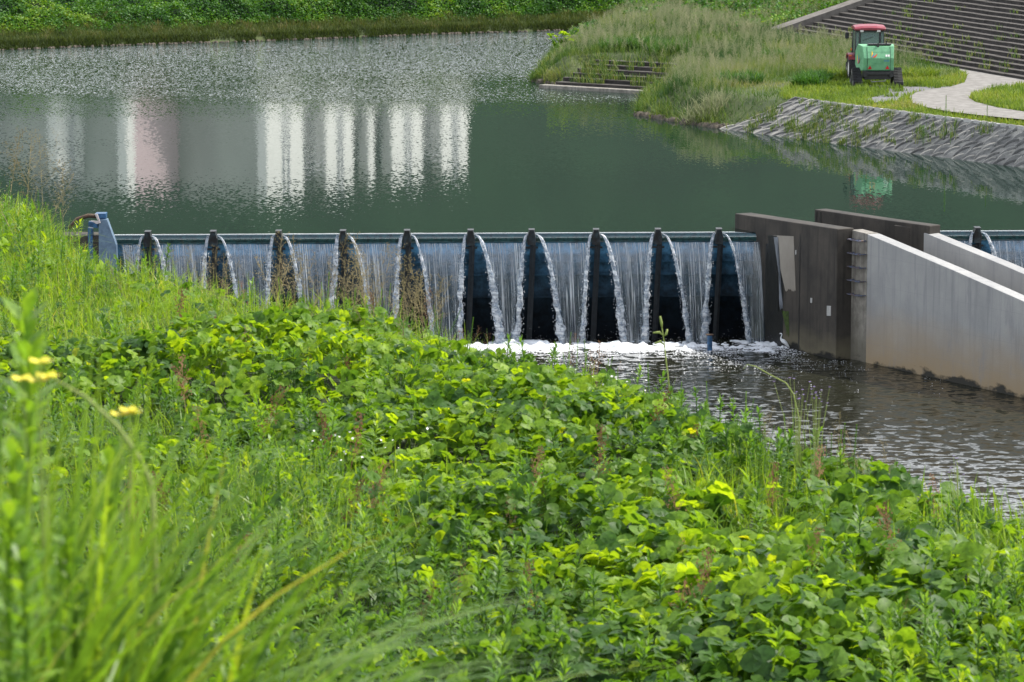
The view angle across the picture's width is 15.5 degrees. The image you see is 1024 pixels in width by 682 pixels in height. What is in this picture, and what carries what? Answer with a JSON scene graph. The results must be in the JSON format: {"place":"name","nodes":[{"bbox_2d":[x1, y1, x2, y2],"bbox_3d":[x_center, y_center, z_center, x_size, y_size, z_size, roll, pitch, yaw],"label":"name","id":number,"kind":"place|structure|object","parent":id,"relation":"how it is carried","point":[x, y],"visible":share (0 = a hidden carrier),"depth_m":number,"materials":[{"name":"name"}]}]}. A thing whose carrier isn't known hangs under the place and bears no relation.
{"place":"outdoors","nodes":[
{"label":"outdoors","id":0,"kind":"place"},
{"bbox_2d":[0,0,635,49],"bbox_3d":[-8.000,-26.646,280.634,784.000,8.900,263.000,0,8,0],"label":"bank","id":1,"kind":"structure","parent":0,"point":[259,37],"depth_m":212.09,"materials":[{"name":"plant"}]},
{"bbox_2d":[0,29,562,49],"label":"shore rubble","id":2,"kind":"object","parent":1,"relation":"on","point":[149,43],"visible":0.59,"depth_m":211.76,"materials":[{"name":"stone"}]},
{"bbox_2d":[0,17,600,49],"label":"waterline tufts","id":3,"kind":"object","parent":1,"relation":"on","point":[307,34],"visible":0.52,"depth_m":212.47,"materials":[{"name":"plant"}]},
{"bbox_2d":[0,0,635,34],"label":"vines","id":4,"kind":"object","parent":1,"relation":"on","point":[155,8],"visible":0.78,"depth_m":214.67,"materials":[{"name":"green plant"}]},
{"bbox_2d":[0,0,647,26],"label":"shrub mass","id":5,"kind":"object","parent":1,"relation":"on","point":[17,11],"visible":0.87,"depth_m":215.89,"materials":[{"name":"plant"}]},
{"bbox_2d":[0,30,1023,233],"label":"water","id":6,"kind":"structure","parent":0,"point":[452,133],"depth_m":146.93,"materials":[{"name":"green liquid"}]},
{"bbox_2d":[720,97,1023,167],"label":"block revetment","id":7,"kind":"object","parent":6,"relation":"in","point":[999,145],"visible":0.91,"depth_m":148.44,"materials":[{"name":"concrete"}]},
{"bbox_2d":[726,97,994,146],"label":"revetment weeds","id":8,"kind":"object","parent":7,"relation":"on","point":[824,109],"visible":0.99,"depth_m":152.74,"materials":[{"name":"green plant"}]},
{"bbox_2d":[818,101,1023,128],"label":"coping","id":9,"kind":"object","parent":7,"relation":"on","point":[965,120],"visible":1,"depth_m":147.91,"materials":[{"name":"concrete"}]},
{"bbox_2d":[815,209,939,251],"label":"pier","id":10,"kind":"structure","parent":6,"relation":"in","point":[895,229],"depth_m":119.76,"materials":[{"name":"concrete"}]},
{"bbox_2d":[909,229,1023,294],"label":"wing wall","id":11,"kind":"structure","parent":10,"relation":"attached to","point":[1000,271],"depth_m":116.21,"materials":[{"name":"concrete"}]},
{"bbox_2d":[940,226,1023,267],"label":"flap gate","id":12,"kind":"structure","parent":10,"relation":"attached to","point":[1004,238],"depth_m":121.89,"materials":[{"name":"metal"}]},
{"bbox_2d":[983,232,996,256],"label":"water jet","id":13,"kind":"object","parent":12,"relation":"attached to","point":[991,246],"visible":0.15,"depth_m":121.50},
{"bbox_2d":[1,241,1023,681],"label":"bank","id":14,"kind":"structure","parent":0,"point":[403,447],"depth_m":29.57,"materials":[{"name":"plant"}]},
{"bbox_2d":[0,305,44,681],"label":"tall weed","id":15,"kind":"object","parent":14,"relation":"on","point":[5,414],"visible":0.26,"depth_m":7.38,"materials":[{"name":"green plant"}]},
{"bbox_2d":[0,492,51,681],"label":"tall weed","id":16,"kind":"object","parent":14,"relation":"on","point":[12,511],"visible":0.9,"depth_m":6.61,"materials":[{"name":"green plant"}]},
{"bbox_2d":[0,521,65,681],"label":"tall weed","id":17,"kind":"object","parent":14,"relation":"on","point":[22,553],"visible":1,"depth_m":6.57,"materials":[{"name":"green plant"}]},
{"bbox_2d":[0,436,70,681],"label":"tall weed","id":18,"kind":"object","parent":14,"relation":"on","point":[15,478],"visible":0.48,"depth_m":6.94,"materials":[{"name":"green plant"}]},
{"bbox_2d":[12,357,60,627],"bbox_3d":[-0.937,0.703,7.479,0.102,1.355,0.083,0,8,0],"label":"wild flower","id":19,"kind":"object","parent":14,"relation":"on","point":[42,377],"visible":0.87,"depth_m":7.41,"materials":[{"name":"yellow plant"}]},
{"bbox_2d":[0,127,77,243],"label":"seed heads","id":20,"kind":"object","parent":14,"relation":"on","point":[17,162],"visible":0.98,"depth_m":43.76,"materials":[{"name":"plant"}]},
{"bbox_2d":[0,333,78,646],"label":"tall weed","id":21,"kind":"object","parent":14,"relation":"on","point":[29,366],"visible":0.38,"depth_m":7.85,"materials":[{"name":"green plant"}]},
{"bbox_2d":[0,285,86,631],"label":"tall weed","id":22,"kind":"object","parent":14,"relation":"on","point":[25,321],"visible":0.38,"depth_m":8.28,"materials":[{"name":"green plant"}]},
{"bbox_2d":[42,509,111,680],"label":"tall weed","id":23,"kind":"object","parent":14,"relation":"on","point":[66,542],"visible":0.71,"depth_m":7.13,"materials":[{"name":"green plant"}]},
{"bbox_2d":[56,232,98,263],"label":"abutment","id":24,"kind":"object","parent":14,"relation":"in","point":[84,239],"visible":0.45,"depth_m":120.36,"materials":[{"name":"concrete"}]},
{"bbox_2d":[69,212,118,275],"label":"gate end post","id":25,"kind":"object","parent":24,"relation":"attached to","point":[110,244],"visible":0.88,"depth_m":120.26,"materials":[{"name":"metal"}]},
{"bbox_2d":[114,227,755,340],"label":"flap gate","id":26,"kind":"structure","parent":25,"relation":"attached to","point":[725,296],"depth_m":121.48,"materials":[{"name":"metal"}]},
{"bbox_2d":[123,245,139,273],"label":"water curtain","id":27,"kind":"object","parent":26,"relation":"attached to","point":[132,257],"visible":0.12,"depth_m":120.48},
{"bbox_2d":[133,236,142,279],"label":"water jet","id":28,"kind":"object","parent":26,"relation":"attached to","point":[138,250],"visible":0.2,"depth_m":120.47},
{"bbox_2d":[153,236,166,274],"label":"water jet","id":29,"kind":"object","parent":26,"relation":"attached to","point":[160,251],"visible":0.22,"depth_m":120.47},
{"bbox_2d":[162,245,201,287],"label":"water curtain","id":30,"kind":"object","parent":26,"relation":"attached to","point":[192,261],"visible":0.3,"depth_m":120.55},
{"bbox_2d":[199,237,208,292],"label":"water jet","id":31,"kind":"object","parent":26,"relation":"attached to","point":[204,256],"visible":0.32,"depth_m":120.52},
{"bbox_2d":[220,237,237,296],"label":"water jet","id":32,"kind":"object","parent":26,"relation":"attached to","point":[231,269],"visible":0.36,"depth_m":120.52},
{"bbox_2d":[263,238,273,305],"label":"water jet","id":33,"kind":"object","parent":26,"relation":"attached to","point":[269,263],"visible":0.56,"depth_m":120.61},
{"bbox_2d":[286,239,302,302],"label":"water jet","id":34,"kind":"object","parent":26,"relation":"attached to","point":[295,267],"visible":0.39,"depth_m":120.62},
{"bbox_2d":[329,236,339,310],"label":"water jet","id":35,"kind":"object","parent":26,"relation":"attached to","point":[335,261],"visible":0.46,"depth_m":120.67},
{"bbox_2d":[349,236,370,312],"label":"water jet","id":36,"kind":"object","parent":26,"relation":"attached to","point":[361,274],"visible":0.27,"depth_m":120.69},
{"bbox_2d":[391,235,402,318],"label":"water jet","id":37,"kind":"object","parent":26,"relation":"attached to","point":[396,296],"visible":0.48,"depth_m":120.77},
{"bbox_2d":[412,235,434,333],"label":"water jet","id":38,"kind":"object","parent":26,"relation":"attached to","point":[428,295],"visible":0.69,"depth_m":120.79},
{"bbox_2d":[454,238,465,339],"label":"water jet","id":39,"kind":"object","parent":26,"relation":"attached to","point":[460,298],"visible":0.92,"depth_m":120.87},
{"bbox_2d":[479,238,505,343],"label":"water jet","id":40,"kind":"object","parent":26,"relation":"attached to","point":[498,320],"visible":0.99,"depth_m":120.86},
{"bbox_2d":[511,234,527,340],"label":"water jet","id":41,"kind":"object","parent":26,"relation":"attached to","point":[518,309],"visible":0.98,"depth_m":120.95},
{"bbox_2d":[536,234,567,343],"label":"water jet","id":42,"kind":"object","parent":26,"relation":"attached to","point":[558,310],"visible":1,"depth_m":120.96},
{"bbox_2d":[579,234,591,342],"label":"water jet","id":43,"kind":"object","parent":26,"relation":"attached to","point":[584,312],"visible":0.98,"depth_m":121.05},
{"bbox_2d":[601,234,627,342],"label":"water jet","id":44,"kind":"object","parent":26,"relation":"attached to","point":[621,310],"visible":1,"depth_m":121.03},
{"bbox_2d":[640,233,653,342],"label":"water jet","id":45,"kind":"object","parent":26,"relation":"attached to","point":[645,337],"visible":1,"depth_m":121.12},
{"bbox_2d":[662,233,693,342],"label":"water jet","id":46,"kind":"object","parent":26,"relation":"attached to","point":[689,335],"visible":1,"depth_m":121.13},
{"bbox_2d":[697,233,714,342],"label":"water jet","id":47,"kind":"object","parent":26,"relation":"attached to","point":[706,313],"visible":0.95,"depth_m":121.18},
{"bbox_2d":[723,233,751,342],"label":"water jet","id":48,"kind":"object","parent":26,"relation":"attached to","point":[743,304],"visible":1,"depth_m":121.19},
{"bbox_2d":[54,378,160,668],"bbox_3d":[-0.806,0.723,7.589,0.220,1.313,0.010,0,8,0],"label":"seed stalk","id":49,"kind":"object","parent":14,"relation":"on","point":[138,457],"visible":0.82,"depth_m":7.52,"materials":[{"name":"plant"}]},
{"bbox_2d":[85,443,150,650],"bbox_3d":[-0.872,0.809,8.160,0.204,1.184,0.201,0,4,3],"label":"tall weed","id":50,"kind":"object","parent":14,"relation":"on","point":[101,468],"visible":0.22,"depth_m":8.12,"materials":[{"name":"green plant"}]},
{"bbox_2d":[93,530,147,663],"bbox_3d":[-0.783,0.879,7.765,0.176,1.026,0.188,5,17,34],"label":"tall weed","id":51,"kind":"object","parent":14,"relation":"on","point":[119,602],"visible":0.16,"depth_m":7.66,"materials":[{"name":"green plant"}]},
{"bbox_2d":[111,406,141,603],"bbox_3d":[-0.791,0.769,7.799,0.070,1.275,0.058,0,8,0],"label":"wild flower","id":52,"kind":"object","parent":14,"relation":"on","point":[125,411],"visible":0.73,"depth_m":7.72,"materials":[{"name":"yellow plant"}]},
{"bbox_2d":[169,580,218,681],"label":"tall weed","id":53,"kind":"object","parent":14,"relation":"on","point":[186,632],"visible":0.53,"depth_m":7.37,"materials":[{"name":"green plant"}]},
{"bbox_2d":[103,240,309,316],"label":"seed heads","id":54,"kind":"object","parent":14,"relation":"on","point":[222,279],"visible":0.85,"depth_m":37.53,"materials":[{"name":"plant"}]},
{"bbox_2d":[3,297,469,681],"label":"grass clump","id":55,"kind":"object","parent":14,"relation":"on","point":[166,555],"visible":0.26,"depth_m":8.07,"materials":[{"name":"plant"}]},
{"bbox_2d":[0,314,518,681],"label":"grass clump","id":56,"kind":"object","parent":14,"relation":"on","point":[134,646],"visible":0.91,"depth_m":7.19,"materials":[{"name":"plant"}]},
{"bbox_2d":[13,413,616,681],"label":"grass clump","id":57,"kind":"object","parent":14,"relation":"on","point":[239,659],"visible":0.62,"depth_m":7.68,"materials":[{"name":"plant"}]},
{"bbox_2d":[235,229,455,380],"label":"seed heads","id":58,"kind":"object","parent":14,"relation":"on","point":[357,265],"visible":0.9,"depth_m":35.77,"materials":[{"name":"plant"}]},
{"bbox_2d":[2,181,857,518],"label":"feathery shoots","id":59,"kind":"object","parent":14,"relation":"on","point":[470,343],"visible":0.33,"depth_m":32.19,"materials":[{"name":"green plant"}]},
{"bbox_2d":[344,606,536,681],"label":"grass clump","id":60,"kind":"object","parent":14,"relation":"on","point":[352,674],"visible":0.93,"depth_m":7.79,"materials":[{"name":"plant"}]},
{"bbox_2d":[195,594,691,681],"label":"grass clump","id":61,"kind":"object","parent":14,"relation":"on","point":[311,675],"visible":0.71,"depth_m":7.58,"materials":[{"name":"plant"}]},
{"bbox_2d":[302,355,646,460],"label":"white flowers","id":62,"kind":"object","parent":14,"relation":"on","point":[427,428],"visible":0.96,"depth_m":28.68,"materials":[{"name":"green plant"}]},
{"bbox_2d":[0,194,1023,681],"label":"leafy weeds","id":63,"kind":"object","parent":14,"relation":"on","point":[782,460],"visible":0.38,"depth_m":24.65,"materials":[{"name":"green plant"}]},
{"bbox_2d":[0,202,1023,681],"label":"vine leaves","id":64,"kind":"object","parent":14,"relation":"on","point":[746,665],"visible":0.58,"depth_m":26.05,"materials":[{"name":"green plant"}]},
{"bbox_2d":[0,182,1023,681],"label":"long grass","id":65,"kind":"structure","parent":14,"relation":"on","point":[162,316],"depth_m":28.71,"materials":[{"name":"plant"}]},
{"bbox_2d":[96,280,945,662],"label":"sorrel heads","id":66,"kind":"object","parent":14,"relation":"on","point":[772,498],"visible":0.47,"depth_m":26.55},
{"bbox_2d":[447,325,621,386],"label":"seed heads","id":67,"kind":"object","parent":14,"relation":"on","point":[571,355],"visible":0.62,"depth_m":32.71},
{"bbox_2d":[653,316,669,393],"bbox_3d":[1.254,0.328,30.986,0.182,1.079,0.019,0,8,0],"label":"seed stalk","id":68,"kind":"object","parent":14,"relation":"on","point":[659,332],"visible":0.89,"depth_m":30.93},
{"bbox_2d":[743,364,800,473],"bbox_3d":[1.959,0.720,28.213,0.447,1.105,0.010,0,8,0],"label":"seed stalk","id":69,"kind":"object","parent":14,"relation":"on","point":[795,405],"visible":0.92,"depth_m":28.18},
{"bbox_2d":[773,377,815,491],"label":"grass stalks","id":70,"kind":"object","parent":14,"relation":"on","point":[796,436],"visible":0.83,"depth_m":28.40,"materials":[{"name":"green plant"}]},
{"bbox_2d":[805,388,829,475],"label":"grass stalks","id":71,"kind":"object","parent":14,"relation":"on","point":[815,428],"visible":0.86,"depth_m":28.01,"materials":[{"name":"green plant"}]},
{"bbox_2d":[756,407,899,517],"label":"seed heads","id":72,"kind":"object","parent":14,"relation":"on","point":[839,423],"visible":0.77,"depth_m":27.98,"materials":[{"name":"plant"}]},
{"bbox_2d":[949,456,963,566],"bbox_3d":[3.052,1.216,25.856,0.090,0.838,0.156,-2,9,-12],"label":"stalk","id":73,"kind":"object","parent":14,"relation":"on","point":[957,490],"visible":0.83,"depth_m":25.83,"materials":[{"name":"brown plant"}]},
{"bbox_2d":[442,338,1023,537],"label":"water","id":74,"kind":"structure","parent":0,"point":[917,422],"depth_m":109.19,"materials":[{"name":"black liquid"}]},
{"bbox_2d":[233,244,268,314],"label":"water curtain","id":75,"kind":"object","parent":74,"relation":"on","point":[252,266],"visible":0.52,"depth_m":120.63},
{"bbox_2d":[294,244,333,310],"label":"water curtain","id":76,"kind":"object","parent":74,"relation":"on","point":[308,270],"visible":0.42,"depth_m":120.70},
{"bbox_2d":[357,244,395,310],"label":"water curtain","id":77,"kind":"object","parent":74,"relation":"on","point":[374,258],"visible":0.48,"depth_m":120.77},
{"bbox_2d":[424,244,460,340],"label":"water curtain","id":78,"kind":"object","parent":74,"relation":"on","point":[444,279],"visible":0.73,"depth_m":120.88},
{"bbox_2d":[485,243,521,338],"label":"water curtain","id":79,"kind":"object","parent":74,"relation":"on","point":[517,275],"visible":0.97,"depth_m":120.94,"materials":[{"name":"liquid"}]},
{"bbox_2d":[548,243,586,342],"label":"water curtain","id":80,"kind":"object","parent":74,"relation":"on","point":[570,286],"visible":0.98,"depth_m":121.03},
{"bbox_2d":[454,339,786,353],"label":"foam","id":81,"kind":"object","parent":74,"relation":"on","point":[619,346],"visible":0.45,"depth_m":120.20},
{"bbox_2d":[612,243,647,342],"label":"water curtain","id":82,"kind":"object","parent":74,"relation":"on","point":[629,261],"visible":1,"depth_m":121.11,"materials":[{"name":"liquid"}]},
{"bbox_2d":[675,242,707,317],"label":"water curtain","id":83,"kind":"object","parent":74,"relation":"on","point":[691,274],"visible":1,"depth_m":121.18,"materials":[{"name":"liquid"}]},
{"bbox_2d":[706,334,713,350],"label":"pipe post","id":84,"kind":"object","parent":74,"relation":"in","point":[709,342],"visible":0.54,"depth_m":119.45,"materials":[{"name":"blue metal"}]},
{"bbox_2d":[483,346,942,401],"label":"foam flecks","id":85,"kind":"object","parent":74,"relation":"on","point":[697,349],"visible":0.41,"depth_m":119.13,"materials":[{"name":"liquid"}]},
{"bbox_2d":[736,242,762,341],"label":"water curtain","id":86,"kind":"object","parent":74,"relation":"on","point":[760,271],"visible":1,"depth_m":121.25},
{"bbox_2d":[776,333,789,348],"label":"egret","id":87,"kind":"object","parent":74,"relation":"on","point":[784,341],"visible":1,"depth_m":119.76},
{"bbox_2d":[735,213,853,359],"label":"pier","id":88,"kind":"structure","parent":74,"relation":"in","point":[806,275],"depth_m":119.10,"materials":[{"name":"concrete"}]},
{"bbox_2d":[846,229,1023,397],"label":"wing wall","id":89,"kind":"structure","parent":74,"relation":"in","point":[915,311],"depth_m":113.98,"materials":[{"name":"concrete"}]},
{"bbox_2d":[994,241,1022,267],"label":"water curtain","id":90,"kind":"object","parent":74,"relation":"on","point":[1007,257],"visible":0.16,"depth_m":121.59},
{"bbox_2d":[535,0,1023,232],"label":"bank terrain","id":91,"kind":"structure","parent":0,"point":[620,56],"depth_m":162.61,"materials":[{"name":"plant"}]},
{"bbox_2d":[545,28,582,49],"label":"leafy bush","id":92,"kind":"object","parent":91,"relation":"on","point":[564,33],"visible":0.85,"depth_m":186.23,"materials":[{"name":"green plant"}]},
{"bbox_2d":[539,84,642,93],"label":"ledge","id":93,"kind":"object","parent":91,"relation":"on","point":[587,88],"visible":0.24,"depth_m":177.25,"materials":[{"name":"concrete"}]},
{"bbox_2d":[555,59,676,89],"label":"landing steps","id":94,"kind":"structure","parent":91,"relation":"on","point":[624,84],"depth_m":178.44,"materials":[{"name":"concrete"}]},
{"bbox_2d":[568,51,681,85],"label":"step weeds","id":95,"kind":"object","parent":94,"relation":"on","point":[605,72],"visible":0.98,"depth_m":178.88,"materials":[{"name":"green plant"}]},
{"bbox_2d":[531,79,728,128],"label":"rubble","id":96,"kind":"object","parent":91,"relation":"on","point":[715,125],"visible":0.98,"depth_m":161.22,"materials":[{"name":"stone"}]},
{"bbox_2d":[522,13,745,128],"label":"waterside grass","id":97,"kind":"structure","parent":91,"relation":"on","point":[643,100],"depth_m":166.65,"materials":[{"name":"plant"}]},
{"bbox_2d":[638,0,759,124],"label":"feathery tussocks","id":98,"kind":"object","parent":91,"relation":"on","point":[715,99],"visible":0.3,"depth_m":160.28,"materials":[{"name":"plant"}]},
{"bbox_2d":[568,0,848,37],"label":"levee vines","id":99,"kind":"object","parent":91,"relation":"on","point":[728,3],"visible":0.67,"depth_m":201.09,"materials":[{"name":"green plant"}]},
{"bbox_2d":[584,34,837,127],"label":"dark tussocks","id":100,"kind":"object","parent":91,"relation":"on","point":[814,77],"visible":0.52,"depth_m":165.21,"materials":[{"name":"green plant"}]},
{"bbox_2d":[549,0,927,105],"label":"bank seed heads","id":101,"kind":"object","parent":91,"relation":"on","point":[683,11],"visible":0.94,"depth_m":183.26,"materials":[{"name":"plant"}]},
{"bbox_2d":[574,8,943,80],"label":"bright tussocks","id":102,"kind":"object","parent":91,"relation":"on","point":[916,71],"visible":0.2,"depth_m":166.65,"materials":[{"name":"green plant"}]},
{"bbox_2d":[772,0,873,32],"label":"ramp","id":103,"kind":"structure","parent":91,"relation":"on","point":[825,13],"depth_m":194.77,"materials":[{"name":"concrete"}]},
{"bbox_2d":[845,24,888,80],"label":"tractor","id":104,"kind":"object","parent":91,"relation":"on","point":[850,57],"visible":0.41,"depth_m":164.30,"materials":[{"name":"metal"}]},
{"bbox_2d":[850,40,902,87],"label":"hay baler","id":105,"kind":"object","parent":91,"relation":"on","point":[874,61],"visible":0.87,"depth_m":161.50,"materials":[{"name":"green paint"}]},
{"bbox_2d":[867,47,889,69],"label":"rear door","id":106,"kind":"structure","parent":105,"relation":"in","point":[881,57],"depth_m":161.45,"materials":[{"name":"green paint"}]},
{"bbox_2d":[778,69,1023,125],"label":"short grass","id":107,"kind":"structure","parent":91,"relation":"on","point":[1006,95],"depth_m":157.62,"materials":[{"name":"plant"}]},
{"bbox_2d":[866,86,942,101],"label":"gravel","id":108,"kind":"structure","parent":91,"relation":"on","point":[910,89],"depth_m":159.82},
{"bbox_2d":[796,0,1023,78],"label":"bank steps","id":109,"kind":"structure","parent":91,"relation":"on","point":[977,18],"depth_m":182.34,"materials":[{"name":"concrete"}]},
{"bbox_2d":[826,0,1020,71],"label":"stair weeds","id":110,"kind":"object","parent":109,"relation":"on","point":[944,44],"visible":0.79,"depth_m":178.90,"materials":[{"name":"green plant"}]},
{"bbox_2d":[910,69,1023,118],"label":"path","id":111,"kind":"structure","parent":0,"point":[956,98],"depth_m":156.67,"materials":[{"name":"concrete"}]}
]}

